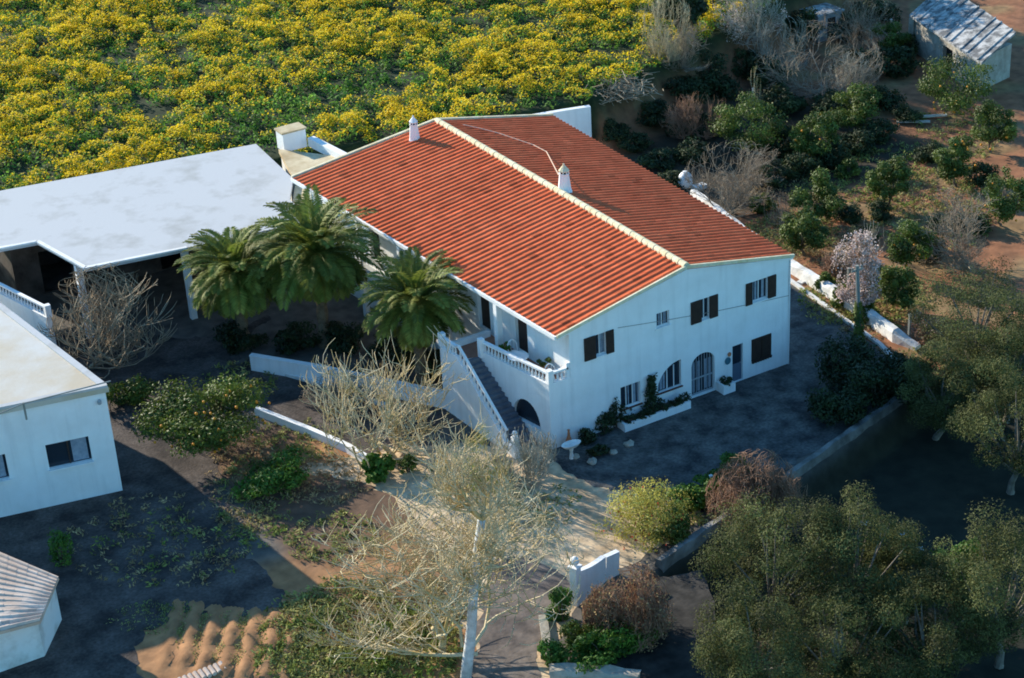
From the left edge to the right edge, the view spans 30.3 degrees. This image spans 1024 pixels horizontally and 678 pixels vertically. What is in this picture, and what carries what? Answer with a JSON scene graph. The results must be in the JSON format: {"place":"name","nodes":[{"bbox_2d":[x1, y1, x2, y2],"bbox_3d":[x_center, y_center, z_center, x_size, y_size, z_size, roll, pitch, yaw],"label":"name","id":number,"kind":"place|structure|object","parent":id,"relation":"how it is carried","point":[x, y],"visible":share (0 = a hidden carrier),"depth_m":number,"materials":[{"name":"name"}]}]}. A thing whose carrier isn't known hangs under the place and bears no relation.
{"place":"outdoors","nodes":[
{"label":"outdoors","id":0,"kind":"place"},
{"bbox_2d":[0,315,455,677],"bbox_3d":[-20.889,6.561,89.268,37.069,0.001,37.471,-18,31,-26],"label":"courtyard","id":1,"kind":"structure","parent":0,"point":[87,641],"depth_m":84.85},
{"bbox_2d":[47,527,75,566],"bbox_3d":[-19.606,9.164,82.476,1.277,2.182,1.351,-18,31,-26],"label":"garden plant","id":2,"kind":"object","parent":1,"relation":"on","point":[60,553],"visible":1,"depth_m":82.22,"materials":[{"name":"green plant"}]},
{"bbox_2d":[301,442,700,677],"bbox_3d":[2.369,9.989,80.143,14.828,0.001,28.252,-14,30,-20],"label":"driveway","id":3,"kind":"structure","parent":0,"point":[590,504],"depth_m":84.65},
{"bbox_2d":[0,0,1023,677],"bbox_3d":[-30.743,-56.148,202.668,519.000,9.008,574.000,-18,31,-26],"label":"ground","id":4,"kind":"structure","parent":0,"point":[900,464],"depth_m":105.21,"materials":[{"name":"soil"}]},
{"bbox_2d":[0,282,56,344],"bbox_3d":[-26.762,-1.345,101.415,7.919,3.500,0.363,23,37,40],"label":"balustrade","id":5,"kind":"object","parent":4,"relation":"on","point":[32,316],"visible":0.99,"depth_m":99.68,"materials":[{"name":"white paint"}]},
{"bbox_2d":[0,552,61,671],"bbox_3d":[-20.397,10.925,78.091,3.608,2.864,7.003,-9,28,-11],"label":"tiled shed","id":6,"kind":"structure","parent":4,"relation":"on","point":[30,617],"depth_m":76.66,"materials":[{"name":"tile"}]},
{"bbox_2d":[0,302,122,517],"bbox_3d":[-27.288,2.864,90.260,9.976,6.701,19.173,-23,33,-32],"label":"white house","id":7,"kind":"structure","parent":4,"relation":"on","point":[57,445],"depth_m":86.30,"materials":[{"name":"paint"}]},
{"bbox_2d":[45,436,94,472],"bbox_3d":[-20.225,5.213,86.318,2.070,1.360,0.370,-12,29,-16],"label":"window","id":8,"kind":"structure","parent":7,"relation":"in","point":[78,449],"depth_m":86.44,"materials":[{"name":"black glass"}]},
{"bbox_2d":[37,262,177,378],"bbox_3d":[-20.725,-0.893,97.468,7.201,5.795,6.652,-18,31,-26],"label":"bare vine tree","id":9,"kind":"object","parent":4,"relation":"on","point":[112,321],"visible":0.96,"depth_m":97.70,"materials":[{"name":"beige plant"}]},
{"bbox_2d":[106,373,161,405],"bbox_3d":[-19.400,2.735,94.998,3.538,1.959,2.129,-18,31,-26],"label":"green bush","id":10,"kind":"object","parent":4,"relation":"on","point":[134,392],"visible":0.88,"depth_m":94.72,"materials":[{"name":"green plant"}]},
{"bbox_2d":[0,144,310,338],"bbox_3d":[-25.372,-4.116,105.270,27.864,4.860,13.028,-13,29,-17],"label":"flat roofed barn","id":11,"kind":"structure","parent":4,"relation":"on","point":[143,218],"depth_m":106.21,"materials":[{"name":"paint"}]},
{"bbox_2d":[106,600,292,669],"bbox_3d":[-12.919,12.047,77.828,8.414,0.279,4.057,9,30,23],"label":"garden seedlings","id":12,"kind":"object","parent":4,"relation":"on","point":[182,628],"visible":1,"depth_m":78.15,"materials":[{"name":"green plant"}]},
{"bbox_2d":[131,370,274,457],"bbox_3d":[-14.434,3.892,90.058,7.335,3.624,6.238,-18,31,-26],"label":"orange tree","id":13,"kind":"object","parent":4,"relation":"on","point":[214,432],"visible":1,"depth_m":89.27,"materials":[{"name":"green plant"}]},
{"bbox_2d":[173,224,287,350],"bbox_3d":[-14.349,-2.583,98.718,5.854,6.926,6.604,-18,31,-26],"label":"palm tree","id":14,"kind":"object","parent":4,"relation":"on","point":[225,271],"visible":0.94,"depth_m":97.16,"materials":[{"name":"green plant"}]},
{"bbox_2d":[212,320,269,355],"bbox_3d":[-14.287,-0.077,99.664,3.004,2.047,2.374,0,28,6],"label":"evergreen shrub","id":15,"kind":"object","parent":4,"relation":"on","point":[232,334],"visible":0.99,"depth_m":99.19,"materials":[{"name":"green plant"}]},
{"bbox_2d":[230,444,311,498],"bbox_3d":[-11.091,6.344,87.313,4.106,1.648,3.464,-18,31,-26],"label":"green shrub","id":16,"kind":"object","parent":4,"relation":"on","point":[267,478],"visible":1,"depth_m":86.80,"materials":[{"name":"green plant"}]},
{"bbox_2d":[272,320,323,355],"bbox_3d":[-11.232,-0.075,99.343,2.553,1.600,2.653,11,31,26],"label":"evergreen shrub","id":17,"kind":"object","parent":4,"relation":"on","point":[295,342],"visible":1,"depth_m":99.06,"materials":[{"name":"green plant"}]},
{"bbox_2d":[254,406,366,460],"bbox_3d":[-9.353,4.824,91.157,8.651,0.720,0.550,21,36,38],"label":"garden wall","id":18,"kind":"structure","parent":4,"relation":"on","point":[282,420],"depth_m":91.59,"materials":[{"name":"white paint"}]},
{"bbox_2d":[278,136,345,216],"bbox_3d":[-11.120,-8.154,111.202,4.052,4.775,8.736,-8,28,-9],"label":"annex","id":19,"kind":"object","parent":4,"relation":"on","point":[294,162],"visible":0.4,"depth_m":111.80,"materials":[{"name":"paint"}]},
{"bbox_2d":[274,122,306,150],"bbox_3d":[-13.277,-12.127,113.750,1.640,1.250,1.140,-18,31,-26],"label":"block chimney","id":20,"kind":"object","parent":19,"relation":"on","point":[291,137],"visible":1,"depth_m":113.40,"materials":[{"name":"white paint"}]},
{"bbox_2d":[245,184,387,348],"bbox_3d":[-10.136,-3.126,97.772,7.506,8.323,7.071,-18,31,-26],"label":"palm tree","id":21,"kind":"object","parent":4,"relation":"on","point":[318,260],"visible":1,"depth_m":96.35,"materials":[{"name":"green plant"}]},
{"bbox_2d":[300,368,380,415],"bbox_3d":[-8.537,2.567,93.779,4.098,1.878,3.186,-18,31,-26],"label":"bare shrub","id":22,"kind":"object","parent":4,"relation":"on","point":[336,390],"visible":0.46,"depth_m":93.70,"materials":[{"name":"beige plant"}]},
{"bbox_2d":[318,320,365,355],"bbox_3d":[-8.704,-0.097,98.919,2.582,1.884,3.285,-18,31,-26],"label":"evergreen shrub","id":23,"kind":"object","parent":4,"relation":"on","point":[347,335],"visible":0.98,"depth_m":98.35,"materials":[{"name":"green plant"}]},
{"bbox_2d":[249,353,445,408],"bbox_3d":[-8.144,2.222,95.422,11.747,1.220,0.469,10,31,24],"label":"garden wall","id":24,"kind":"structure","parent":4,"relation":"on","point":[272,364],"depth_m":96.25,"materials":[{"name":"white paint"}]},
{"bbox_2d":[250,575,466,677],"bbox_3d":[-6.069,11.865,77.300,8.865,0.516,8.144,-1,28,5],"label":"grass","id":25,"kind":"structure","parent":4,"relation":"on","point":[357,666],"depth_m":76.49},
{"bbox_2d":[361,452,395,483],"bbox_3d":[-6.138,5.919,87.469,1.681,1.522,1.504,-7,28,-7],"label":"cactus clump","id":26,"kind":"object","parent":4,"relation":"on","point":[377,470],"visible":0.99,"depth_m":87.22,"materials":[{"name":"green plant"}]},
{"bbox_2d":[298,326,472,467],"bbox_3d":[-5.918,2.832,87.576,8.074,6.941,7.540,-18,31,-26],"label":"fig tree","id":27,"kind":"object","parent":4,"relation":"on","point":[391,419],"visible":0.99,"depth_m":87.34,"materials":[{"name":"beige plant"}]},
{"bbox_2d":[0,0,774,190],"bbox_3d":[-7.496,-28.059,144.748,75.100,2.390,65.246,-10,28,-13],"label":"yellow flower field","id":28,"kind":"structure","parent":4,"relation":"on","point":[321,24],"depth_m":127.92,"materials":[{"name":"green plant"}]},
{"bbox_2d":[364,334,413,368],"bbox_3d":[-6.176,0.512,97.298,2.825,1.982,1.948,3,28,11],"label":"evergreen shrub","id":29,"kind":"object","parent":4,"relation":"on","point":[398,348],"visible":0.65,"depth_m":96.99,"materials":[{"name":"green plant"}]},
{"bbox_2d":[354,246,476,385],"bbox_3d":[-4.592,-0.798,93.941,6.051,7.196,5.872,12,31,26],"label":"palm tree","id":30,"kind":"object","parent":4,"relation":"on","point":[411,308],"visible":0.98,"depth_m":92.64,"materials":[{"name":"green plant"}]},
{"bbox_2d":[299,472,583,664],"bbox_3d":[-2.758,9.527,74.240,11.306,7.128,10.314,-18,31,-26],"label":"fig tree","id":31,"kind":"object","parent":4,"relation":"on","point":[397,537],"visible":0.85,"depth_m":73.72,"materials":[{"name":"beige plant"}]},
{"bbox_2d":[399,399,555,677],"bbox_3d":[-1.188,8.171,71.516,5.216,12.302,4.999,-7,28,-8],"label":"white trunk tree","id":32,"kind":"object","parent":4,"relation":"on","point":[483,543],"visible":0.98,"depth_m":70.20,"materials":[{"name":"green plant"}]},
{"bbox_2d":[472,557,570,677],"bbox_3d":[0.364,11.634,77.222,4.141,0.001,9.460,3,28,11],"label":"drive lane","id":33,"kind":"structure","parent":4,"relation":"on","point":[514,658],"depth_m":77.01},
{"bbox_2d":[489,423,559,484],"bbox_3d":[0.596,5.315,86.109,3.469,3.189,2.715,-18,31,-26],"label":"bare shrub","id":34,"kind":"object","parent":4,"relation":"on","point":[542,458],"visible":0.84,"depth_m":86.00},
{"bbox_2d":[66,159,998,677],"bbox_3d":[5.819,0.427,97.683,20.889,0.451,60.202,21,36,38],"label":"dry herbs","id":35,"kind":"object","parent":4,"relation":"on","point":[358,475],"visible":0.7,"depth_m":86.08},
{"bbox_2d":[290,113,794,458],"bbox_3d":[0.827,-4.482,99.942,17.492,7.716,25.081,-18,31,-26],"label":"farmhouse","id":36,"kind":"object","parent":4,"relation":"on","point":[608,279],"visible":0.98,"depth_m":92.91,"materials":[{"name":"white paint"}]},
{"bbox_2d":[584,329,614,361],"bbox_3d":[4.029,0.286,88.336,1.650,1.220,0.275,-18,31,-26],"label":"window","id":37,"kind":"structure","parent":36,"relation":"in","point":[594,345],"depth_m":88.34,"materials":[{"name":"wood"}]},
{"bbox_2d":[691,294,717,324],"bbox_3d":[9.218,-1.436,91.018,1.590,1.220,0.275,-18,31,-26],"label":"window","id":38,"kind":"structure","parent":36,"relation":"in","point":[698,307],"depth_m":90.99,"materials":[{"name":"wood"}]},
{"bbox_2d":[746,274,776,305],"bbox_3d":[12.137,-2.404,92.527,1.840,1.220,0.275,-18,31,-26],"label":"window","id":39,"kind":"structure","parent":36,"relation":"in","point":[755,290],"depth_m":92.58,"materials":[{"name":"wood"}]},
{"bbox_2d":[90,101,999,586],"bbox_3d":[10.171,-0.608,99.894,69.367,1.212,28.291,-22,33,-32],"label":"weeds","id":40,"kind":"object","parent":4,"relation":"on","point":[698,519],"visible":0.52,"depth_m":95.33,"materials":[{"name":"green plant"}]},
{"bbox_2d":[543,585,573,621],"bbox_3d":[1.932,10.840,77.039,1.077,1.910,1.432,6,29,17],"label":"green bush","id":41,"kind":"object","parent":4,"relation":"on","point":[556,596],"visible":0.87,"depth_m":76.88,"materials":[{"name":"green plant"}]},
{"bbox_2d":[535,105,591,136],"bbox_3d":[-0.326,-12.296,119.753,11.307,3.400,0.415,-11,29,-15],"label":"retaining wall","id":42,"kind":"structure","parent":4,"relation":"on","point":[579,117],"depth_m":120.25,"materials":[{"name":"white paint"}]},
{"bbox_2d":[567,549,619,606],"bbox_3d":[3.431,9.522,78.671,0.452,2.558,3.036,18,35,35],"label":"gate wall","id":43,"kind":"structure","parent":4,"relation":"on","point":[595,571],"depth_m":78.55,"materials":[{"name":"white paint"}]},
{"bbox_2d":[548,662,640,677],"bbox_3d":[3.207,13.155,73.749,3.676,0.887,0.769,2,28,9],"label":"stone wall","id":44,"kind":"structure","parent":4,"relation":"on","point":[563,670],"depth_m":73.50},
{"bbox_2d":[551,614,662,673],"bbox_3d":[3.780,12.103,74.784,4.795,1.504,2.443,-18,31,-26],"label":"green bush","id":45,"kind":"object","parent":4,"relation":"on","point":[624,643],"visible":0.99,"depth_m":74.47,"materials":[{"name":"green plant"}]},
{"bbox_2d":[585,69,663,105],"bbox_3d":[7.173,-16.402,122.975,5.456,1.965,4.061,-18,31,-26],"label":"brush pile","id":46,"kind":"object","parent":4,"relation":"on","point":[625,89],"visible":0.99,"depth_m":122.79,"materials":[{"name":"beige plant"}]},
{"bbox_2d":[579,562,676,652],"bbox_3d":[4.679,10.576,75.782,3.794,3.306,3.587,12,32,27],"label":"withered bush","id":47,"kind":"object","parent":4,"relation":"on","point":[645,608],"visible":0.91,"depth_m":75.14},
{"bbox_2d":[591,477,695,553],"bbox_3d":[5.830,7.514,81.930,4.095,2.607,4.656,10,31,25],"label":"flowering bush","id":48,"kind":"object","parent":4,"relation":"on","point":[648,506],"visible":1,"depth_m":81.62,"materials":[{"name":"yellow plant"}]},
{"bbox_2d":[635,146,677,171],"bbox_3d":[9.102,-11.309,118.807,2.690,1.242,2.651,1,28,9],"label":"scrub bush","id":49,"kind":"object","parent":4,"relation":"on","point":[651,159],"visible":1,"depth_m":118.53,"materials":[{"name":"green plant"}]},
{"bbox_2d":[600,570,727,677],"bbox_3d":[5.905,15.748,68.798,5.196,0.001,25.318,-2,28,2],"label":"lane","id":50,"kind":"structure","parent":4,"relation":"on","point":[671,656],"depth_m":75.85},
{"bbox_2d":[637,0,691,62],"bbox_3d":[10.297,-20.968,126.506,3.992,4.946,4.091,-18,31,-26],"label":"bare tree","id":51,"kind":"object","parent":4,"relation":"on","point":[656,45],"visible":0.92,"depth_m":126.48,"materials":[{"name":"plant"}]},
{"bbox_2d":[646,506,693,545],"bbox_3d":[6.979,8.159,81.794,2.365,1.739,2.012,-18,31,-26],"label":"green bush","id":52,"kind":"object","parent":4,"relation":"on","point":[677,531],"visible":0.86,"depth_m":81.50,"materials":[{"name":"green plant"}]},
{"bbox_2d":[649,0,709,37],"bbox_3d":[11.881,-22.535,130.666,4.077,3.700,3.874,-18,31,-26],"label":"evergreen tree","id":53,"kind":"object","parent":4,"relation":"on","point":[698,7],"visible":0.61,"depth_m":129.56,"materials":[{"name":"green plant"}]},
{"bbox_2d":[658,95,703,138],"bbox_3d":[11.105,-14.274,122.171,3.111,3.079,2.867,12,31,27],"label":"bare tree","id":54,"kind":"object","parent":4,"relation":"on","point":[674,117],"visible":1,"depth_m":121.92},
{"bbox_2d":[660,19,712,71],"bbox_3d":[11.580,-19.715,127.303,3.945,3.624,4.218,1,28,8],"label":"bare tree","id":55,"kind":"object","parent":4,"relation":"on","point":[684,59],"visible":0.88,"depth_m":127.06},
{"bbox_2d":[671,135,711,165],"bbox_3d":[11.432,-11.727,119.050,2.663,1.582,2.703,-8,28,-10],"label":"scrub bush","id":56,"kind":"object","parent":4,"relation":"on","point":[695,153],"visible":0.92,"depth_m":118.79,"materials":[{"name":"green plant"}]},
{"bbox_2d":[698,68,742,100],"bbox_3d":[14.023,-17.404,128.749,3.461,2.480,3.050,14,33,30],"label":"scrub bush","id":57,"kind":"object","parent":4,"relation":"on","point":[725,84],"visible":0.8,"depth_m":128.05,"materials":[{"name":"green plant"}]},
{"bbox_2d":[550,284,893,512],"bbox_3d":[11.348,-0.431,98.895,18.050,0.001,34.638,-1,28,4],"label":"front yard","id":58,"kind":"structure","parent":4,"relation":"on","point":[767,410],"depth_m":89.91,"materials":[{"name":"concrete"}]},
{"bbox_2d":[617,397,690,431],"bbox_3d":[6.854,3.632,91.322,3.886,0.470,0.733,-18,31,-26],"label":"planter","id":59,"kind":"object","parent":58,"relation":"on","point":[624,425],"visible":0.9,"depth_m":90.97,"materials":[{"name":"white paint"}]},
{"bbox_2d":[666,482,710,512],"bbox_3d":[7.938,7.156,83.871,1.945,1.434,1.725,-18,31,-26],"label":"hedge plant","id":60,"kind":"object","parent":58,"relation":"on","point":[699,500],"visible":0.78,"depth_m":83.68,"materials":[{"name":"green plant"}]},
{"bbox_2d":[804,378,872,427],"bbox_3d":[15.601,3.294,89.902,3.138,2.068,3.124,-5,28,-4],"label":"evergreen shrub","id":61,"kind":"object","parent":58,"relation":"on","point":[826,406],"visible":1,"depth_m":89.33,"materials":[{"name":"green plant"}]},
{"bbox_2d":[812,329,882,390],"bbox_3d":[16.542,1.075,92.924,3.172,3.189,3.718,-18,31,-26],"label":"evergreen shrub","id":62,"kind":"object","parent":58,"relation":"on","point":[836,353],"visible":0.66,"depth_m":92.53,"materials":[{"name":"green plant"}]},
{"bbox_2d":[824,346,924,409],"bbox_3d":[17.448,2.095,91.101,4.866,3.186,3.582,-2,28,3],"label":"evergreen shrub","id":63,"kind":"object","parent":58,"relation":"on","point":[864,374],"visible":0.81,"depth_m":90.62,"materials":[{"name":"green plant"}]},
{"bbox_2d":[684,139,776,218],"bbox_3d":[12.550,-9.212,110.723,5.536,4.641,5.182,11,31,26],"label":"bare tree","id":64,"kind":"object","parent":4,"relation":"on","point":[745,202],"visible":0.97,"depth_m":111.35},
{"bbox_2d":[707,90,790,151],"bbox_3d":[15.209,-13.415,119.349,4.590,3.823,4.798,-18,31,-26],"label":"citrus tree","id":65,"kind":"object","parent":4,"relation":"on","point":[733,126],"visible":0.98,"depth_m":118.83,"materials":[{"name":"green plant"}]},
{"bbox_2d":[711,0,788,44],"bbox_3d":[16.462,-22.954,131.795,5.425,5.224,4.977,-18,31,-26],"label":"almond tree","id":66,"kind":"object","parent":4,"relation":"on","point":[751,4],"visible":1,"depth_m":132.00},
{"bbox_2d":[688,573,812,677],"bbox_3d":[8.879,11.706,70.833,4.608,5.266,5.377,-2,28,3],"label":"olive tree","id":67,"kind":"object","parent":4,"relation":"on","point":[736,660],"visible":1,"depth_m":69.66,"materials":[{"name":"green plant"}]},
{"bbox_2d":[704,448,807,542],"bbox_3d":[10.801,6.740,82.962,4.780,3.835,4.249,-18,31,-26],"label":"bare bush","id":68,"kind":"object","parent":4,"relation":"on","point":[748,483],"visible":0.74,"depth_m":82.75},
{"bbox_2d":[747,54,791,89],"bbox_3d":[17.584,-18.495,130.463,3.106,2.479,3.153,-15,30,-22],"label":"scrub bush","id":69,"kind":"object","parent":4,"relation":"on","point":[764,82],"visible":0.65,"depth_m":129.87,"materials":[{"name":"green plant"}]},
{"bbox_2d":[736,10,812,76],"bbox_3d":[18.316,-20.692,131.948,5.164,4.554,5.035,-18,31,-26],"label":"bare tree","id":70,"kind":"object","parent":4,"relation":"on","point":[764,49],"visible":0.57,"depth_m":131.65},
{"bbox_2d":[687,487,862,634],"bbox_3d":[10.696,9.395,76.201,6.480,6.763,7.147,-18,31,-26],"label":"olive tree","id":71,"kind":"object","parent":4,"relation":"on","point":[776,567],"visible":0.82,"depth_m":75.29,"materials":[{"name":"green plant"}]},
{"bbox_2d":[757,122,803,159],"bbox_3d":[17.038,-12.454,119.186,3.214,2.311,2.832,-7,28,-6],"label":"scrub bush","id":72,"kind":"object","parent":4,"relation":"on","point":[784,149],"visible":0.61,"depth_m":118.94,"materials":[{"name":"green plant"}]},
{"bbox_2d":[761,82,809,115],"bbox_3d":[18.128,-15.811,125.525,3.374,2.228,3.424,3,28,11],"label":"scrub bush","id":73,"kind":"object","parent":4,"relation":"on","point":[785,103],"visible":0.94,"depth_m":125.00,"materials":[{"name":"green plant"}]},
{"bbox_2d":[654,385,923,572],"bbox_3d":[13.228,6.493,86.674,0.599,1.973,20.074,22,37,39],"label":"boundary wall","id":74,"kind":"structure","parent":4,"relation":"on","point":[694,541],"depth_m":86.31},
{"bbox_2d":[781,152,822,179],"bbox_3d":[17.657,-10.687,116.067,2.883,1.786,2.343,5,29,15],"label":"scrub bush","id":75,"kind":"object","parent":4,"relation":"on","point":[804,165],"visible":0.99,"depth_m":115.67,"materials":[{"name":"green plant"}]},
{"bbox_2d":[777,206,830,255],"bbox_3d":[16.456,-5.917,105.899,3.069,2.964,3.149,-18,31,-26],"label":"citrus tree","id":76,"kind":"object","parent":4,"relation":"on","point":[807,225],"visible":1,"depth_m":105.40,"materials":[{"name":"green plant"}]},
{"bbox_2d":[784,6,824,41],"bbox_3d":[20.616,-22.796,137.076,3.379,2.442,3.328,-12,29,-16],"label":"scrub bush","id":77,"kind":"object","parent":4,"relation":"on","point":[803,13],"visible":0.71,"depth_m":136.43,"materials":[{"name":"green plant"}]},
{"bbox_2d":[690,189,920,349],"bbox_3d":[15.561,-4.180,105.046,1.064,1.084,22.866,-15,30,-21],"label":"boundary wall","id":78,"kind":"structure","parent":4,"relation":"on","point":[890,331],"depth_m":100.04,"materials":[{"name":"paint"}]},
{"bbox_2d":[788,110,841,157],"bbox_3d":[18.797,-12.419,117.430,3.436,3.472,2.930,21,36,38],"label":"citrus tree","id":79,"kind":"object","parent":4,"relation":"on","point":[811,144],"visible":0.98,"depth_m":116.94,"materials":[{"name":"green plant"}]},
{"bbox_2d":[787,166,846,220],"bbox_3d":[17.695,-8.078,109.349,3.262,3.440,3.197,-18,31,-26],"label":"citrus tree","id":80,"kind":"object","parent":4,"relation":"on","point":[829,201],"visible":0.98,"depth_m":109.26,"materials":[{"name":"green plant"}]},
{"bbox_2d":[755,20,883,106],"bbox_3d":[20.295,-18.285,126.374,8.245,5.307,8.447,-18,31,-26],"label":"bare tree","id":81,"kind":"object","parent":4,"relation":"on","point":[818,92],"visible":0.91,"depth_m":126.00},
{"bbox_2d":[800,3,844,42],"bbox_3d":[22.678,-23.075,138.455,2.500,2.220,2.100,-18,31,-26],"label":"garden hut","id":82,"kind":"object","parent":4,"relation":"on","point":[823,8],"visible":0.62,"depth_m":137.72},
{"bbox_2d":[814,138,851,168],"bbox_3d":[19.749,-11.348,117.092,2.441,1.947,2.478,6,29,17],"label":"scrub bush","id":83,"kind":"object","parent":4,"relation":"on","point":[831,160],"visible":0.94,"depth_m":116.67,"materials":[{"name":"green plant"}]},
{"bbox_2d":[767,581,919,677],"bbox_3d":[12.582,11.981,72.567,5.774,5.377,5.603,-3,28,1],"label":"olive tree","id":84,"kind":"object","parent":4,"relation":"on","point":[861,664],"visible":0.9,"depth_m":72.31,"materials":[{"name":"green plant"}]},
{"bbox_2d":[817,51,874,106],"bbox_3d":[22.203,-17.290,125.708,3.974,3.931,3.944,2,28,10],"label":"bare tree","id":85,"kind":"object","parent":4,"relation":"on","point":[847,77],"visible":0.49,"depth_m":125.72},
{"bbox_2d":[776,480,929,636],"bbox_3d":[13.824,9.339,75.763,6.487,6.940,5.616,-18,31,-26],"label":"olive tree","id":86,"kind":"object","parent":4,"relation":"on","point":[849,543],"visible":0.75,"depth_m":74.88,"materials":[{"name":"green plant"}]},
{"bbox_2d":[832,126,876,155],"bbox_3d":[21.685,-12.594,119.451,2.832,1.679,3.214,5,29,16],"label":"scrub bush","id":87,"kind":"object","parent":4,"relation":"on","point":[860,136],"visible":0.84,"depth_m":118.81,"materials":[{"name":"green plant"}]},
{"bbox_2d":[830,81,882,130],"bbox_3d":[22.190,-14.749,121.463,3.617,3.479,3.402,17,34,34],"label":"citrus tree","id":88,"kind":"object","parent":4,"relation":"on","point":[845,117],"visible":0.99,"depth_m":120.89,"materials":[{"name":"green plant"}]},
{"bbox_2d":[830,229,883,306],"bbox_3d":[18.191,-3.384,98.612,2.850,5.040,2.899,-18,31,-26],"label":"almond tree","id":89,"kind":"object","parent":4,"relation":"on","point":[863,254],"visible":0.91,"depth_m":98.30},
{"bbox_2d":[820,0,899,59],"bbox_3d":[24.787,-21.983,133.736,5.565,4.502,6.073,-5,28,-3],"label":"bare tree","id":90,"kind":"object","parent":4,"relation":"on","point":[868,26],"visible":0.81,"depth_m":133.66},
{"bbox_2d":[858,118,899,143],"bbox_3d":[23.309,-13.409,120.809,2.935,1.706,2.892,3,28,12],"label":"scrub bush","id":91,"kind":"object","parent":4,"relation":"on","point":[879,128],"visible":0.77,"depth_m":120.25,"materials":[{"name":"green plant"}]},
{"bbox_2d":[865,154,914,205],"bbox_3d":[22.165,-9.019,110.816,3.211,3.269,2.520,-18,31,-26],"label":"citrus tree","id":92,"kind":"object","parent":4,"relation":"on","point":[898,170],"visible":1,"depth_m":110.41,"materials":[{"name":"green plant"}]},
{"bbox_2d":[870,20,911,48],"bbox_3d":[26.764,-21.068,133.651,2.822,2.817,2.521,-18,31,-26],"label":"citrus tree","id":93,"kind":"object","parent":4,"relation":"on","point":[897,39],"visible":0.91,"depth_m":133.02,"materials":[{"name":"green plant"}]},
{"bbox_2d":[875,265,920,310],"bbox_3d":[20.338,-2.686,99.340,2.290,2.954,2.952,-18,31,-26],"label":"citrus tree","id":94,"kind":"object","parent":4,"relation":"on","point":[895,280],"visible":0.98,"depth_m":98.78,"materials":[{"name":"green plant"}]},
{"bbox_2d":[875,43,922,78],"bbox_3d":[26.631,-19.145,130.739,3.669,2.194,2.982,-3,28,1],"label":"scrub bush","id":95,"kind":"object","parent":4,"relation":"on","point":[904,66],"visible":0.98,"depth_m":130.43,"materials":[{"name":"green plant"}]},
{"bbox_2d":[860,524,950,623],"bbox_3d":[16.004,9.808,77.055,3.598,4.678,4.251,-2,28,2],"label":"olive tree","id":96,"kind":"object","parent":4,"relation":"on","point":[920,558],"visible":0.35,"depth_m":76.23,"materials":[{"name":"green plant"}]},
{"bbox_2d":[884,217,938,268],"bbox_3d":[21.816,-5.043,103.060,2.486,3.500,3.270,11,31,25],"label":"citrus tree","id":97,"kind":"object","parent":4,"relation":"on","point":[901,252],"visible":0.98,"depth_m":102.32,"materials":[{"name":"green plant"}]},
{"bbox_2d":[867,560,1001,677],"bbox_3d":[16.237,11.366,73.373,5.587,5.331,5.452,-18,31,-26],"label":"olive tree","id":98,"kind":"object","parent":4,"relation":"on","point":[940,653],"visible":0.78,"depth_m":72.73,"materials":[{"name":"green plant"}]},
{"bbox_2d":[894,339,989,440],"bbox_3d":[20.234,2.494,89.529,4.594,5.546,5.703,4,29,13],"label":"olive tree","id":99,"kind":"object","parent":4,"relation":"on","point":[919,369],"visible":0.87,"depth_m":88.72,"materials":[{"name":"green plant"}]},
{"bbox_2d":[909,186,997,277],"bbox_3d":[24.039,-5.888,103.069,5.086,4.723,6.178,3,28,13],"label":"bare tree","id":100,"kind":"object","parent":4,"relation":"on","point":[962,257],"visible":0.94,"depth_m":102.87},
{"bbox_2d":[932,134,976,186],"bbox_3d":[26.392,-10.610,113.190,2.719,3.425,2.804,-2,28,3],"label":"citrus tree","id":101,"kind":"object","parent":4,"relation":"on","point":[950,168],"visible":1,"depth_m":112.53,"materials":[{"name":"green plant"}]},
{"bbox_2d":[915,53,996,115],"bbox_3d":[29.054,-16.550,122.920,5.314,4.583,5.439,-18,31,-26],"label":"citrus tree","id":102,"kind":"object","parent":4,"relation":"on","point":[956,100],"visible":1,"depth_m":122.36,"materials":[{"name":"green plant"}]},
{"bbox_2d":[908,0,1015,93],"bbox_3d":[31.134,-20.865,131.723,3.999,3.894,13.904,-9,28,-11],"label":"stone shed","id":103,"kind":"structure","parent":4,"relation":"on","point":[971,31],"depth_m":129.88,"materials":[{"name":"grey"}]},
{"bbox_2d":[906,253,1023,391],"bbox_3d":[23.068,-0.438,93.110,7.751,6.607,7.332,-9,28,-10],"label":"olive tree","id":104,"kind":"object","parent":4,"relation":"on","point":[958,335],"visible":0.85,"depth_m":92.54,"materials":[{"name":"green plant"}]},
{"bbox_2d":[913,497,1023,669],"bbox_3d":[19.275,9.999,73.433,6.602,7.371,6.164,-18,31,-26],"label":"olive tree","id":105,"kind":"object","parent":4,"relation":"on","point":[1000,628],"visible":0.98,"depth_m":72.64,"materials":[{"name":"green plant"}]},
{"bbox_2d":[942,353,1023,494],"bbox_3d":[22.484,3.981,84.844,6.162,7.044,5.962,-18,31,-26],"label":"olive tree","id":106,"kind":"object","parent":4,"relation":"on","point":[1015,461],"visible":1,"depth_m":84.59,"materials":[{"name":"green plant"}]},
{"bbox_2d":[962,314,1023,423],"bbox_3d":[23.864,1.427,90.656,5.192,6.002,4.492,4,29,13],"label":"olive tree","id":107,"kind":"object","parent":4,"relation":"on","point":[1006,342],"visible":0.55,"depth_m":89.56,"materials":[{"name":"green plant"}]},
{"bbox_2d":[970,97,1018,152],"bbox_3d":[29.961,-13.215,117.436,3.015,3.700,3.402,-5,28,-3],"label":"citrus tree","id":108,"kind":"object","parent":4,"relation":"on","point":[994,116],"visible":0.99,"depth_m":116.74,"materials":[{"name":"green plant"}]},
{"bbox_2d":[982,166,1023,226],"bbox_3d":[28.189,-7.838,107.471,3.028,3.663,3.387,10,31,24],"label":"citrus tree","id":109,"kind":"object","parent":4,"relation":"on","point":[1008,208],"visible":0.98,"depth_m":106.83,"materials":[{"name":"green plant"}]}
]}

